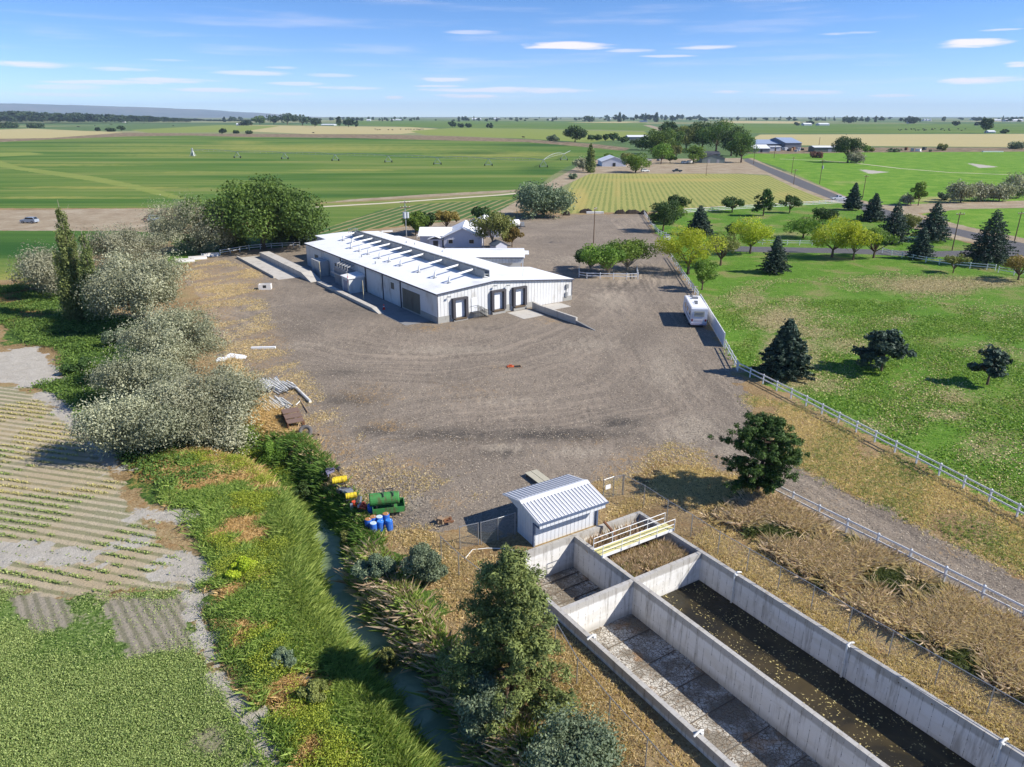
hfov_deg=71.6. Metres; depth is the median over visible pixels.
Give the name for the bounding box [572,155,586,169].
silver tree
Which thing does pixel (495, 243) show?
hut
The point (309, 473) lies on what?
bank grass
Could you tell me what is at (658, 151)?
leafy tree
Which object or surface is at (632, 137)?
white roof barn
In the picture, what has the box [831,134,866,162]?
leafy tree
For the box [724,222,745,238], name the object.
leafy tree
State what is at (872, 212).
spruce tree
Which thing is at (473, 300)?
door
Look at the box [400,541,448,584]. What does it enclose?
silver bush
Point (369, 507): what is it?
plastic barrel
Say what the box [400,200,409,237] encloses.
utility pole
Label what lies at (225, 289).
straw litter
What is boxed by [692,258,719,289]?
leafy tree
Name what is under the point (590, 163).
poplar tree
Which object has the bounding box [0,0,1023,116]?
sky
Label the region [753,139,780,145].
long barn
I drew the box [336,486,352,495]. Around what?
scrap heap
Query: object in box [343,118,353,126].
distant tree
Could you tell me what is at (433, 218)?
leafy tree
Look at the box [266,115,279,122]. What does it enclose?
distant tree
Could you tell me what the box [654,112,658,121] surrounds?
distant tree
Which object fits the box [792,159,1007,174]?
path
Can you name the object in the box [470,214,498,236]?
house
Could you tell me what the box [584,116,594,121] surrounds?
distant tree
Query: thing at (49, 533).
row crop
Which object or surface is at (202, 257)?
concrete barrier
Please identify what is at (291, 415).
pallet stack
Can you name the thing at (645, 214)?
rail fence
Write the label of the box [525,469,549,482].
wooden platform
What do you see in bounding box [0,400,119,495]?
row stubble
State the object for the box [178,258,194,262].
concrete barrier
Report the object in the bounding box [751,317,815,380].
spruce tree
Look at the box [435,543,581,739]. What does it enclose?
pine tree
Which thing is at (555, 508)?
metal shed
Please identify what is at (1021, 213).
utility pole
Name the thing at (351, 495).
yellow drum
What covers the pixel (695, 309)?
motorhome
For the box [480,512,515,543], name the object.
chain link fence
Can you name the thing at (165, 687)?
crop plants
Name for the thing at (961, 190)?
silver tree
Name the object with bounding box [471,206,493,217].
leafy tree
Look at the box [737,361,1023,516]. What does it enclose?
rail fence
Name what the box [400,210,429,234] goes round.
leafy tree
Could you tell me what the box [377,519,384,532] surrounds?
plastic barrel
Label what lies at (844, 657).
wall pipe
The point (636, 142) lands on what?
leafy tree
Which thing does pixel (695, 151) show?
leafy tree
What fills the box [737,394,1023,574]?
rough grass
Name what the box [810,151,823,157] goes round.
shrub
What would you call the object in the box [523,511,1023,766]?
concrete raceway
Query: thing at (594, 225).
utility pole
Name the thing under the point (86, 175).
ground
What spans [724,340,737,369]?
rail fence
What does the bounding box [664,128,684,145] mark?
leafy tree
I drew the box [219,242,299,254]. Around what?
rail fence
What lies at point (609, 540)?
tank reeds
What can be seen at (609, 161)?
white barn
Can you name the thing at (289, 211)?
leafy tree
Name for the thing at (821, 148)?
long green shed
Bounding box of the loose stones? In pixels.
[215,281,1023,609]
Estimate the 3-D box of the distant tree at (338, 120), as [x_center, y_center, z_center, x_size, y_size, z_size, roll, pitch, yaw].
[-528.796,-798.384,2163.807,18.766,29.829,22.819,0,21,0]
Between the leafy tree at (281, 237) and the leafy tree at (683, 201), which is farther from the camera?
the leafy tree at (683, 201)
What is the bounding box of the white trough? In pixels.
[586,211,603,213]
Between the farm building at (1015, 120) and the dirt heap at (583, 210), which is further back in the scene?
the farm building at (1015, 120)
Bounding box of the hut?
[489,239,507,247]
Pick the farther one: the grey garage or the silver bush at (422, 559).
the grey garage
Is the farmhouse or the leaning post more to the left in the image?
the leaning post
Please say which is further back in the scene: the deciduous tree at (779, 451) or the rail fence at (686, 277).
the rail fence at (686, 277)
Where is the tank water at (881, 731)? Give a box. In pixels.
[660,580,975,766]
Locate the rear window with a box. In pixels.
[694,311,704,316]
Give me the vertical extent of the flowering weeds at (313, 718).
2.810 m
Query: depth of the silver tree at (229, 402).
69.68 m
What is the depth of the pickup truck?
269.97 m
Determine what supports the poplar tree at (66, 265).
on the ground at (86, 175)
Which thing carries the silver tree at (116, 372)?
on the ground at (86, 175)
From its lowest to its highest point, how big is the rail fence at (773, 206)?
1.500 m
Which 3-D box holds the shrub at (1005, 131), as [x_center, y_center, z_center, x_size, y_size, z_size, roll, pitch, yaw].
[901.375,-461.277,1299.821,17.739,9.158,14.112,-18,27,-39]
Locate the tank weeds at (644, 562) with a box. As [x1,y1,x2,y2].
[613,543,682,576]
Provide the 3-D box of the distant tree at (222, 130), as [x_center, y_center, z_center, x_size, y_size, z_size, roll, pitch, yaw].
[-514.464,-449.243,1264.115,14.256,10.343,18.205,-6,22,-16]
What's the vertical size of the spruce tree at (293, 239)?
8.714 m
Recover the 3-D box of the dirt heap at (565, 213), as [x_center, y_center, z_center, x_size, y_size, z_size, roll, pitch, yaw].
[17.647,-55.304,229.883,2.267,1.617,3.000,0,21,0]
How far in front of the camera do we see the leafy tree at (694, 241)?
142.06 m
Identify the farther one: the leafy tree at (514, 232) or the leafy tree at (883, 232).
the leafy tree at (514, 232)
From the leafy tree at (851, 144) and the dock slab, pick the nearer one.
the dock slab
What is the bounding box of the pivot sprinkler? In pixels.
[190,148,568,167]
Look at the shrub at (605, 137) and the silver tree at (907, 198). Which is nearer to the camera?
the silver tree at (907, 198)
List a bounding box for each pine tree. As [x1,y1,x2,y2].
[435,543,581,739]
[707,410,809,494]
[751,188,776,215]
[850,329,916,370]
[967,344,1012,384]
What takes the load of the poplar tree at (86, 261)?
on the ground at (86, 175)
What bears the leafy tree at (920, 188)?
on the ground at (86, 175)
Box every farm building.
[816,123,829,125]
[984,130,995,132]
[1002,119,1023,121]
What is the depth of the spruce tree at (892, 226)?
175.84 m
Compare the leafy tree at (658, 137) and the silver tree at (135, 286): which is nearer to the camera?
the silver tree at (135, 286)
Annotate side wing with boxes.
[443,248,528,266]
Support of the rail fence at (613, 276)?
on the ground at (86, 175)
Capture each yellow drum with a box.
[332,477,344,485]
[345,492,356,500]
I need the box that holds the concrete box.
[258,283,271,289]
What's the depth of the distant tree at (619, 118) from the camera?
3842.23 m
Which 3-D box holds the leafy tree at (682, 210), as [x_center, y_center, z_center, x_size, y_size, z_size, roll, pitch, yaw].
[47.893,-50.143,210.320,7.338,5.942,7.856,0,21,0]
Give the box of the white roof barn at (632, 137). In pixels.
[626,135,643,140]
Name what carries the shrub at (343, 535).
on the ground at (86, 175)
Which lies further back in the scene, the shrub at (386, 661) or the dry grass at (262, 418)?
the dry grass at (262, 418)
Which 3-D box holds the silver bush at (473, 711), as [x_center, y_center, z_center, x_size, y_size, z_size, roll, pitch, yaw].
[-1.534,17.464,37.971,3.312,4.500,3.541,-16,26,-35]
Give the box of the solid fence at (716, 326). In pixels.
[700,294,725,346]
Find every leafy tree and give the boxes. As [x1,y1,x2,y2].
[174,173,331,248]
[259,221,289,245]
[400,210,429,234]
[421,212,436,226]
[432,210,459,226]
[466,208,518,240]
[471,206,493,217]
[501,226,524,246]
[510,178,580,219]
[562,125,588,141]
[573,246,605,270]
[578,243,628,274]
[605,237,657,270]
[620,152,651,172]
[629,137,645,149]
[640,134,651,152]
[648,127,676,157]
[648,142,672,163]
[648,199,682,230]
[652,224,728,273]
[657,121,678,130]
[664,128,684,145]
[666,153,677,160]
[667,204,687,223]
[668,194,691,206]
[669,145,683,156]
[675,124,700,149]
[682,145,706,163]
[689,121,716,145]
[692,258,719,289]
[695,119,737,150]
[706,231,740,265]
[717,124,749,155]
[721,196,744,211]
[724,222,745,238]
[725,131,759,162]
[729,216,774,253]
[778,195,803,212]
[783,214,830,237]
[807,215,868,256]
[812,207,839,224]
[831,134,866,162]
[835,220,882,259]
[862,227,899,257]
[901,213,922,231]
[910,181,928,205]
[943,253,971,272]
[980,118,993,132]
[1002,254,1023,279]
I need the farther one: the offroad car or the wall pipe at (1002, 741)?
the offroad car
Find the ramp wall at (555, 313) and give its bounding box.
[532,302,594,330]
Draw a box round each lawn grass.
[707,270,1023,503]
[707,298,1023,516]
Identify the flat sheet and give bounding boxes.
[224,353,245,357]
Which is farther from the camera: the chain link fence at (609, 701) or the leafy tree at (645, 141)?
the leafy tree at (645, 141)
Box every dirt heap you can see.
[563,211,569,215]
[579,208,591,212]
[615,209,624,213]
[625,209,639,213]
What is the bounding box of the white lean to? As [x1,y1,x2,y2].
[769,146,781,150]
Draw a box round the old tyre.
[298,425,312,436]
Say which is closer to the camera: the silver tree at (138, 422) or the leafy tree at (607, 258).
the silver tree at (138, 422)
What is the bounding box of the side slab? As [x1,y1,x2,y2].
[542,302,570,309]
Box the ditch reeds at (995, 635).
[699,488,1023,700]
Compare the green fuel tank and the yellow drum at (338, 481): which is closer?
the green fuel tank
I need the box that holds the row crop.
[0,410,209,597]
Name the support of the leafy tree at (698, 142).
on the ground at (86, 175)
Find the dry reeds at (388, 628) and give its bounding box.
[329,535,542,766]
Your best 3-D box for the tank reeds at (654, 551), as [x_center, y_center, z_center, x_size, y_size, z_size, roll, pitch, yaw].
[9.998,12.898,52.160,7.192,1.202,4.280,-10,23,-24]
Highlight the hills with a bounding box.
[0,103,307,117]
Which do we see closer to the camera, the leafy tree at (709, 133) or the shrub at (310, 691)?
the shrub at (310, 691)
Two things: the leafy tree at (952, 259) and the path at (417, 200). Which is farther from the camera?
the path at (417, 200)
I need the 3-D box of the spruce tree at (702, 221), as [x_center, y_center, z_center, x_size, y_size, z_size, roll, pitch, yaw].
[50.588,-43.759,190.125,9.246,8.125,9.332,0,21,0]
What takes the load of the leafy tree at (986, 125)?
on the ground at (86, 175)
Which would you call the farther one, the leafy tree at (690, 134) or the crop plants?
the leafy tree at (690, 134)
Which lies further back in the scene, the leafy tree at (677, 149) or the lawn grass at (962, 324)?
the leafy tree at (677, 149)
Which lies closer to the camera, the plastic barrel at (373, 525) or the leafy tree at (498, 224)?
the plastic barrel at (373, 525)
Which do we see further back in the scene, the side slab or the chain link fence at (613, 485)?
the side slab
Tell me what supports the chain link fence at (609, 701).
on the ground at (86, 175)
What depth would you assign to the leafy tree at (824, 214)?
206.71 m
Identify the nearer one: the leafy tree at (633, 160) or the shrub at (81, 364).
the shrub at (81, 364)
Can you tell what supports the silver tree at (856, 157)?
on the ground at (86, 175)
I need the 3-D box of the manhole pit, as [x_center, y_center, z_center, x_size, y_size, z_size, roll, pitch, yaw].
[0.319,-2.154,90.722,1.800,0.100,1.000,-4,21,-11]
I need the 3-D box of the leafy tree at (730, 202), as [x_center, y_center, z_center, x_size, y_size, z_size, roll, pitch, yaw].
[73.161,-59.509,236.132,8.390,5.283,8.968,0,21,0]
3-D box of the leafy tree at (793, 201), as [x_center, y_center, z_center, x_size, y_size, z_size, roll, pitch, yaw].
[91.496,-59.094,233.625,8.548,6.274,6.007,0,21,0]
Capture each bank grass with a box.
[247,428,388,562]
[339,538,545,766]
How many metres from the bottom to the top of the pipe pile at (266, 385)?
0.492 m
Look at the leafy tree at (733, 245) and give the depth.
150.78 m
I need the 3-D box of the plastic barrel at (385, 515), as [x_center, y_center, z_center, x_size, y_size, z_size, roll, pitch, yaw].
[-10.027,10.732,56.598,0.600,0.970,0.585,0,21,0]
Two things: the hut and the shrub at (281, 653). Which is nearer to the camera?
the shrub at (281, 653)
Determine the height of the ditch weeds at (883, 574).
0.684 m
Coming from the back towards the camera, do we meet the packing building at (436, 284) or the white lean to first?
the white lean to
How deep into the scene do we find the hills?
14017.12 m
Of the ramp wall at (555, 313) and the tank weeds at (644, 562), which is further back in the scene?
the ramp wall at (555, 313)
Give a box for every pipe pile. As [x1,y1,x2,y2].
[255,396,292,410]
[257,379,272,391]
[262,377,281,391]
[270,380,296,394]
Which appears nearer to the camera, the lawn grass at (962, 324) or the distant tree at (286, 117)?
the lawn grass at (962, 324)
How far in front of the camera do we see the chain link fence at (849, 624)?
43.70 m
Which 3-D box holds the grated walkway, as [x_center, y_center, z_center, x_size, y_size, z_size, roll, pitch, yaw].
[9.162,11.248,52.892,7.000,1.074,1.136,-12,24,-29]
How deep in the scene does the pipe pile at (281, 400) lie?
78.33 m
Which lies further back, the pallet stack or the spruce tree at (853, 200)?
the spruce tree at (853, 200)
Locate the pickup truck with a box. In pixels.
[830,195,846,199]
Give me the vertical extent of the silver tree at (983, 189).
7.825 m
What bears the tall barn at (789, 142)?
on the ground at (86, 175)
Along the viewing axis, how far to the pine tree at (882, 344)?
87.22 m
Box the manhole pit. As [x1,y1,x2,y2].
[508,365,521,368]
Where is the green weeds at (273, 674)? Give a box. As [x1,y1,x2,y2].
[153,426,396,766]
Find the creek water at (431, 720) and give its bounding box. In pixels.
[309,508,475,766]
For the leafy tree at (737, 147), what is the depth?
483.45 m
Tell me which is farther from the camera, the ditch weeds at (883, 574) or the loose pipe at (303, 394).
the loose pipe at (303, 394)
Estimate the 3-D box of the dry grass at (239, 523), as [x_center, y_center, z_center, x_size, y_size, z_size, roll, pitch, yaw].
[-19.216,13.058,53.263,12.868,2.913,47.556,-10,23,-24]
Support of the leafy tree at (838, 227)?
on the ground at (86, 175)
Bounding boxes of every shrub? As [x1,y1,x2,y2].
[60,355,91,373]
[99,327,134,343]
[214,431,244,453]
[224,556,257,578]
[257,440,288,464]
[269,646,296,668]
[292,481,314,500]
[296,678,330,703]
[339,527,356,546]
[372,646,401,672]
[546,134,559,140]
[568,173,577,178]
[587,135,595,139]
[594,134,601,140]
[602,134,609,140]
[609,132,619,140]
[617,136,629,142]
[620,153,632,158]
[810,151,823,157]
[862,145,870,151]
[886,148,900,151]
[936,143,947,150]
[937,192,954,199]
[1000,129,1009,133]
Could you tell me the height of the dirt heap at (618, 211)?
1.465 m
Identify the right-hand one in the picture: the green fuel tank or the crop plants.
the green fuel tank
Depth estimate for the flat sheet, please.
94.73 m
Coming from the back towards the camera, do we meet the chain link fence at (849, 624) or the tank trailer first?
the tank trailer
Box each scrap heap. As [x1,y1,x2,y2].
[325,466,340,476]
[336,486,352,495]
[350,495,366,512]
[436,515,453,524]
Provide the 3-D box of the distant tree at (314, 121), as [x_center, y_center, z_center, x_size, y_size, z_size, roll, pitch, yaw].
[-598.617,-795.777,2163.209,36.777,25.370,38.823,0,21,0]
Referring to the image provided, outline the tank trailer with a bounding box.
[509,219,524,228]
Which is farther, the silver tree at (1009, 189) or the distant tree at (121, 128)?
the distant tree at (121, 128)
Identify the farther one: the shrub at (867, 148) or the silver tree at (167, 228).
the shrub at (867, 148)
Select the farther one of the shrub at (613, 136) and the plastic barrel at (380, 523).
the shrub at (613, 136)
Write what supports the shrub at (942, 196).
on the ground at (86, 175)
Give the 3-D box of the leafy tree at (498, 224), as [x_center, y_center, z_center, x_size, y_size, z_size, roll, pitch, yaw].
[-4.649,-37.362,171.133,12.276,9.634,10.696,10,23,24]
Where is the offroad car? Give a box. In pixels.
[19,217,38,222]
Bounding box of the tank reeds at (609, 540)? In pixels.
[582,517,656,558]
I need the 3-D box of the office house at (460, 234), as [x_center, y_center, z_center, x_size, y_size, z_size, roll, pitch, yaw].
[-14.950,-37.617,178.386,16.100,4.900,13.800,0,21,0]
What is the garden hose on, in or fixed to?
on the ground at (86, 175)
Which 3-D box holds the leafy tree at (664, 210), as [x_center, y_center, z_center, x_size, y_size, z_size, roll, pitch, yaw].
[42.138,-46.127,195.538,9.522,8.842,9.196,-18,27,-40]
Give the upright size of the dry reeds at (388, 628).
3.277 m
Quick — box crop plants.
[0,581,280,766]
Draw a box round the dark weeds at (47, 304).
[0,280,231,490]
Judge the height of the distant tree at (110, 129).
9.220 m
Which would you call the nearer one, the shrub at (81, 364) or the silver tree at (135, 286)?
the shrub at (81, 364)
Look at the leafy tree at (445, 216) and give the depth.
195.71 m
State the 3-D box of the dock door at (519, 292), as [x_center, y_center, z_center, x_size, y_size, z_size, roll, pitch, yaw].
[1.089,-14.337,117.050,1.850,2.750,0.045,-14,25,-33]
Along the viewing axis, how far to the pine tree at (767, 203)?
225.47 m
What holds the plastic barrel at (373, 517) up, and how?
on the ground at (86, 175)
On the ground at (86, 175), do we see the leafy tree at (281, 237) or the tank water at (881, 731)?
the leafy tree at (281, 237)
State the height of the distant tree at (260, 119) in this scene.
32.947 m
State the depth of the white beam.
97.76 m
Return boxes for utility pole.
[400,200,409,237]
[593,208,596,243]
[951,212,964,250]
[1014,211,1023,240]
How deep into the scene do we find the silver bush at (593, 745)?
33.17 m
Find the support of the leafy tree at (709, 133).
on the ground at (86, 175)
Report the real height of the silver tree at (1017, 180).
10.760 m
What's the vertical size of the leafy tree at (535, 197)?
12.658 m
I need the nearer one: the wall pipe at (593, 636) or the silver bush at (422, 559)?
the wall pipe at (593, 636)
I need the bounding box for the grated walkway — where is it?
[593,513,674,558]
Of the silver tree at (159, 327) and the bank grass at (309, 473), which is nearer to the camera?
the bank grass at (309, 473)
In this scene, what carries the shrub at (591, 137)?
on the ground at (86, 175)
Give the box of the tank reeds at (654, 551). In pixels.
[609,536,691,576]
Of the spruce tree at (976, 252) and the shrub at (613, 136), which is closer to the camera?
the spruce tree at (976, 252)
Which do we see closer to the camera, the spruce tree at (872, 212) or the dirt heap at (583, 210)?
the spruce tree at (872, 212)
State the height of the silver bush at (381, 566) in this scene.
2.644 m
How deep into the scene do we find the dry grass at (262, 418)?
68.54 m
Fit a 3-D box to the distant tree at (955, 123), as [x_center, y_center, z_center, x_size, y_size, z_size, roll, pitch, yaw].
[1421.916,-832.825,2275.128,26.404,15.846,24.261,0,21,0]
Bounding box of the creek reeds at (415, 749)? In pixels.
[254,472,447,766]
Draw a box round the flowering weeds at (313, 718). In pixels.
[185,445,371,766]
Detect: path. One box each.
[315,193,515,207]
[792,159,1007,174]
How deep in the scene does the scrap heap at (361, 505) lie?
58.05 m
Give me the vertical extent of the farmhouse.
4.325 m
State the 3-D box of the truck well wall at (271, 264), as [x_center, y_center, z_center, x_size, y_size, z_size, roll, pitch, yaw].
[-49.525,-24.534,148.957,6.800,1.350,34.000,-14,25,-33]
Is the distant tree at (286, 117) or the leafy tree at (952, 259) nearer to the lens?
the leafy tree at (952, 259)
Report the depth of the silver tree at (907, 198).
255.41 m
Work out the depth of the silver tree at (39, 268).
124.38 m
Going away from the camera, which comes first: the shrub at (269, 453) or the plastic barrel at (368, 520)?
the plastic barrel at (368, 520)
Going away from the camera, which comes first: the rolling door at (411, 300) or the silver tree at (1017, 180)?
the rolling door at (411, 300)
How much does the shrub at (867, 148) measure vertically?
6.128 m
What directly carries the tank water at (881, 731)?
in the concrete raceway
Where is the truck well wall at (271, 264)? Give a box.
[237,251,321,281]
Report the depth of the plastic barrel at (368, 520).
55.78 m
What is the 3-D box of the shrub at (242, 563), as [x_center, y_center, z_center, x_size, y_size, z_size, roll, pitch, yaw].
[-19.259,13.085,50.189,1.838,1.395,2.317,16,26,37]
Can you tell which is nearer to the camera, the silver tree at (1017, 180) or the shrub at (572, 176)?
the silver tree at (1017, 180)
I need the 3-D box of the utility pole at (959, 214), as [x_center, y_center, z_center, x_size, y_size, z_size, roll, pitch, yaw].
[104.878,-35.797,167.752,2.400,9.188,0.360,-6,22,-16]
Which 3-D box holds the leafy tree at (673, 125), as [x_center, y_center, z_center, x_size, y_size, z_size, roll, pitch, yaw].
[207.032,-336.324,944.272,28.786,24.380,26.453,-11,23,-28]
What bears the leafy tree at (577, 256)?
on the ground at (86, 175)
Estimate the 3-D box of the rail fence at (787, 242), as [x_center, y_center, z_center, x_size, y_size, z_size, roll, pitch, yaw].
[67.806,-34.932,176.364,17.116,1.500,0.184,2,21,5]
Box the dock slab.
[508,309,543,318]
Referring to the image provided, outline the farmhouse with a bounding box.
[701,151,720,155]
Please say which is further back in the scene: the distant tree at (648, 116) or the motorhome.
the distant tree at (648, 116)
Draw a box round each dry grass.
[156,392,322,494]
[157,426,358,766]
[220,354,394,545]
[380,393,1023,766]
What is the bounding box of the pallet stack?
[281,407,304,430]
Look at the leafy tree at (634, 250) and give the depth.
145.54 m
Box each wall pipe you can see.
[587,634,596,639]
[693,729,703,737]
[730,571,741,602]
[840,642,854,676]
[992,737,1008,766]
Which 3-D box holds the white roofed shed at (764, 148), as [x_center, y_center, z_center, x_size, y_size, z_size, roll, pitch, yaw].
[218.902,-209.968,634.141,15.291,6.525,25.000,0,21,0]
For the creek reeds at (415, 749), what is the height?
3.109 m
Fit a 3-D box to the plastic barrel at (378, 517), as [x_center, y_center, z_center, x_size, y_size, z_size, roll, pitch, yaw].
[-10.493,10.914,56.310,0.600,0.970,0.585,0,21,0]
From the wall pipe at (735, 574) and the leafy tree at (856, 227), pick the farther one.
the leafy tree at (856, 227)
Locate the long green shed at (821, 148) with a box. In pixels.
[808,146,836,151]
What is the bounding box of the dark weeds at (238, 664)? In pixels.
[192,480,329,698]
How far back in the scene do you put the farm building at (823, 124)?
2397.43 m
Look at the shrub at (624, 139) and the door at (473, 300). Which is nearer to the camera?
the door at (473, 300)
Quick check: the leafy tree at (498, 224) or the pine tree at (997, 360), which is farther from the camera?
the leafy tree at (498, 224)
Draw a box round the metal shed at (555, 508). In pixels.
[502,474,608,546]
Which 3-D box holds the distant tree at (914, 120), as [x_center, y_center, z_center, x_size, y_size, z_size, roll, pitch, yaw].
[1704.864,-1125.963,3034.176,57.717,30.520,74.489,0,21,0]
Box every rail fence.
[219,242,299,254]
[579,266,638,278]
[644,211,666,233]
[670,254,698,295]
[684,199,845,211]
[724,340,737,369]
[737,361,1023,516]
[758,240,812,244]
[775,487,1023,617]
[882,248,996,270]
[998,266,1023,274]
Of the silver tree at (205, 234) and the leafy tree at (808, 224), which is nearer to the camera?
the silver tree at (205, 234)
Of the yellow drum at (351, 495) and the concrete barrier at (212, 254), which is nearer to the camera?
the yellow drum at (351, 495)
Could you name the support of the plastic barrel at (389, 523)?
on the ground at (86, 175)
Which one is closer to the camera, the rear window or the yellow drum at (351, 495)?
the yellow drum at (351, 495)
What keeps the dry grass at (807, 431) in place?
on the ground at (86, 175)
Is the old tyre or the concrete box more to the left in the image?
the concrete box
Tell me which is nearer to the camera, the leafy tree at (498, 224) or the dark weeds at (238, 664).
the dark weeds at (238, 664)
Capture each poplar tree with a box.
[52,200,87,323]
[76,227,113,322]
[585,143,596,172]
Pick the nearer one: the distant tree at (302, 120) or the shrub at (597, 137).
the shrub at (597, 137)
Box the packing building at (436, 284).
[304,228,573,323]
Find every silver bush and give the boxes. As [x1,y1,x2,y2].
[350,553,396,582]
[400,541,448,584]
[450,669,517,748]
[517,699,630,766]
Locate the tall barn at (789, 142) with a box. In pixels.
[772,137,801,148]
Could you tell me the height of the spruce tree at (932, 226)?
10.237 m
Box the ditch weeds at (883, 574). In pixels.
[720,489,1023,703]
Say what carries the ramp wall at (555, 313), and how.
on the ground at (86, 175)
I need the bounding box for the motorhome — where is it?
[683,295,707,324]
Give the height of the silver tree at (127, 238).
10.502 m
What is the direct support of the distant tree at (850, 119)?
on the ground at (86, 175)
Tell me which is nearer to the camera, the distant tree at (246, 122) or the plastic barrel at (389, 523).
the plastic barrel at (389, 523)
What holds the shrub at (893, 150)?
on the ground at (86, 175)
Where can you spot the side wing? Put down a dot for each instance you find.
(511, 257)
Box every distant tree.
[0,121,19,127]
[26,123,44,127]
[105,128,115,131]
[116,126,125,130]
[218,128,226,133]
[238,120,252,125]
[251,115,265,122]
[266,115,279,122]
[278,113,292,124]
[291,114,309,125]
[309,118,321,125]
[335,116,341,125]
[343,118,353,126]
[448,121,456,127]
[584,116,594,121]
[617,112,621,121]
[645,114,653,119]
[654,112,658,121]
[842,115,856,122]
[903,116,919,123]
[951,121,960,125]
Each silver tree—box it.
[5,239,102,297]
[60,369,196,460]
[73,241,197,321]
[76,221,169,268]
[80,335,194,402]
[98,298,235,374]
[136,188,251,254]
[138,357,278,454]
[147,218,186,238]
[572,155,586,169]
[843,149,866,162]
[899,192,914,204]
[943,179,980,202]
[970,180,1002,200]
[985,181,1020,200]
[1002,172,1023,197]
[1007,141,1023,148]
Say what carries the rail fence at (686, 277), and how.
on the ground at (86, 175)
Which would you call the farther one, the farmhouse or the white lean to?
the white lean to
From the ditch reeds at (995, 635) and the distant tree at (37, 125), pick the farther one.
the distant tree at (37, 125)
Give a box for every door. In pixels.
[402,288,419,313]
[456,299,464,316]
[471,297,476,311]
[495,292,501,308]
[516,289,522,304]
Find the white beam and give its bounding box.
[251,346,275,348]
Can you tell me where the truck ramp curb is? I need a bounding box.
[317,281,382,313]
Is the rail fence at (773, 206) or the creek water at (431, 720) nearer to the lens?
the creek water at (431, 720)
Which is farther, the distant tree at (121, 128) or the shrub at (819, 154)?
the distant tree at (121, 128)
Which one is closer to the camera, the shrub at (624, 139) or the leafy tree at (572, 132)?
the shrub at (624, 139)
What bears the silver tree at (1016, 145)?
on the ground at (86, 175)
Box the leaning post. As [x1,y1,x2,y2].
[603,521,616,537]
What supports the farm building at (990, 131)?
on the ground at (86, 175)
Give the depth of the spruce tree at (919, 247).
157.29 m
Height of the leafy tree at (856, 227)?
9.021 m
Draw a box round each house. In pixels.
[418,220,483,247]
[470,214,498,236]
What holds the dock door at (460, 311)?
in the packing building at (436, 284)
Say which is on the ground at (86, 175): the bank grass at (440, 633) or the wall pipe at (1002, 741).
the bank grass at (440, 633)
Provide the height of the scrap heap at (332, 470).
0.550 m
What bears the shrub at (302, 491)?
on the ground at (86, 175)
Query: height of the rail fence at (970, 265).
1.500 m
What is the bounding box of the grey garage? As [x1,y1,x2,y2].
[696,153,724,162]
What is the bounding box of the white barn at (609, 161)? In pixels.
[597,155,625,166]
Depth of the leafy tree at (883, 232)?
157.89 m
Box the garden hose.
[465,548,510,557]
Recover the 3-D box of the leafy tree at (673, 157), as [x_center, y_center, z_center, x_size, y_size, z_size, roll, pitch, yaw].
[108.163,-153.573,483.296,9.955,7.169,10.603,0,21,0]
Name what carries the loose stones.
on the ground at (86, 175)
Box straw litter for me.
[186,260,716,534]
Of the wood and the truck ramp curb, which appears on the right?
the truck ramp curb
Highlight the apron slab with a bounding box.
[302,265,429,325]
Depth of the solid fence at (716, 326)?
104.72 m
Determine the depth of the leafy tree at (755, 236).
162.48 m
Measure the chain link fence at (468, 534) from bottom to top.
2.058 m
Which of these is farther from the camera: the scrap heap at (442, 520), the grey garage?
the grey garage
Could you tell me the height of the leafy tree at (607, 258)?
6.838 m
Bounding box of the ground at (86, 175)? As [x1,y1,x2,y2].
[0,117,1023,766]
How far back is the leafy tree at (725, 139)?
561.10 m
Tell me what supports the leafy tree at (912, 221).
on the ground at (86, 175)
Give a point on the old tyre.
(308, 427)
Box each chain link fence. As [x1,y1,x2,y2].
[440,536,673,766]
[459,522,478,547]
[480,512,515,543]
[603,474,623,497]
[623,474,1023,736]
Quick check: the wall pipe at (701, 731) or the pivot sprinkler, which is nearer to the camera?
the wall pipe at (701, 731)
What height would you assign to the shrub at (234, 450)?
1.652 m
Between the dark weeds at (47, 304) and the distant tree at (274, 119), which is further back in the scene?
the distant tree at (274, 119)
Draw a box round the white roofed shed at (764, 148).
[748,144,770,152]
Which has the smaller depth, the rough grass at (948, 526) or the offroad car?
the rough grass at (948, 526)
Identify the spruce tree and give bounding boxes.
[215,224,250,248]
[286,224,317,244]
[681,205,716,235]
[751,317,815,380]
[756,235,792,274]
[842,182,864,209]
[856,193,886,221]
[877,202,913,243]
[905,227,937,258]
[909,201,951,241]
[957,209,1019,266]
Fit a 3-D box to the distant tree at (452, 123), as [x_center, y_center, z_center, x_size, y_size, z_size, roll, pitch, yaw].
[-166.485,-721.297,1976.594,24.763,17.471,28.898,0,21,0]
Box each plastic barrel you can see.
[365,517,371,527]
[367,504,374,513]
[370,515,375,520]
[370,521,376,530]
[376,515,382,521]
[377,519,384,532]
[382,512,389,524]
[385,518,392,531]
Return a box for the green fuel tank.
[369,487,404,514]
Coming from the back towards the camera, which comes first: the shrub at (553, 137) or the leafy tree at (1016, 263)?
the shrub at (553, 137)
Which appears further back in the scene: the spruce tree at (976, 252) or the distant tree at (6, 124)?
the distant tree at (6, 124)
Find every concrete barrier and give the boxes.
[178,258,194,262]
[188,255,206,259]
[201,252,218,256]
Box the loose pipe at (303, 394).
[291,382,311,402]
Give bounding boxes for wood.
[0,110,252,121]

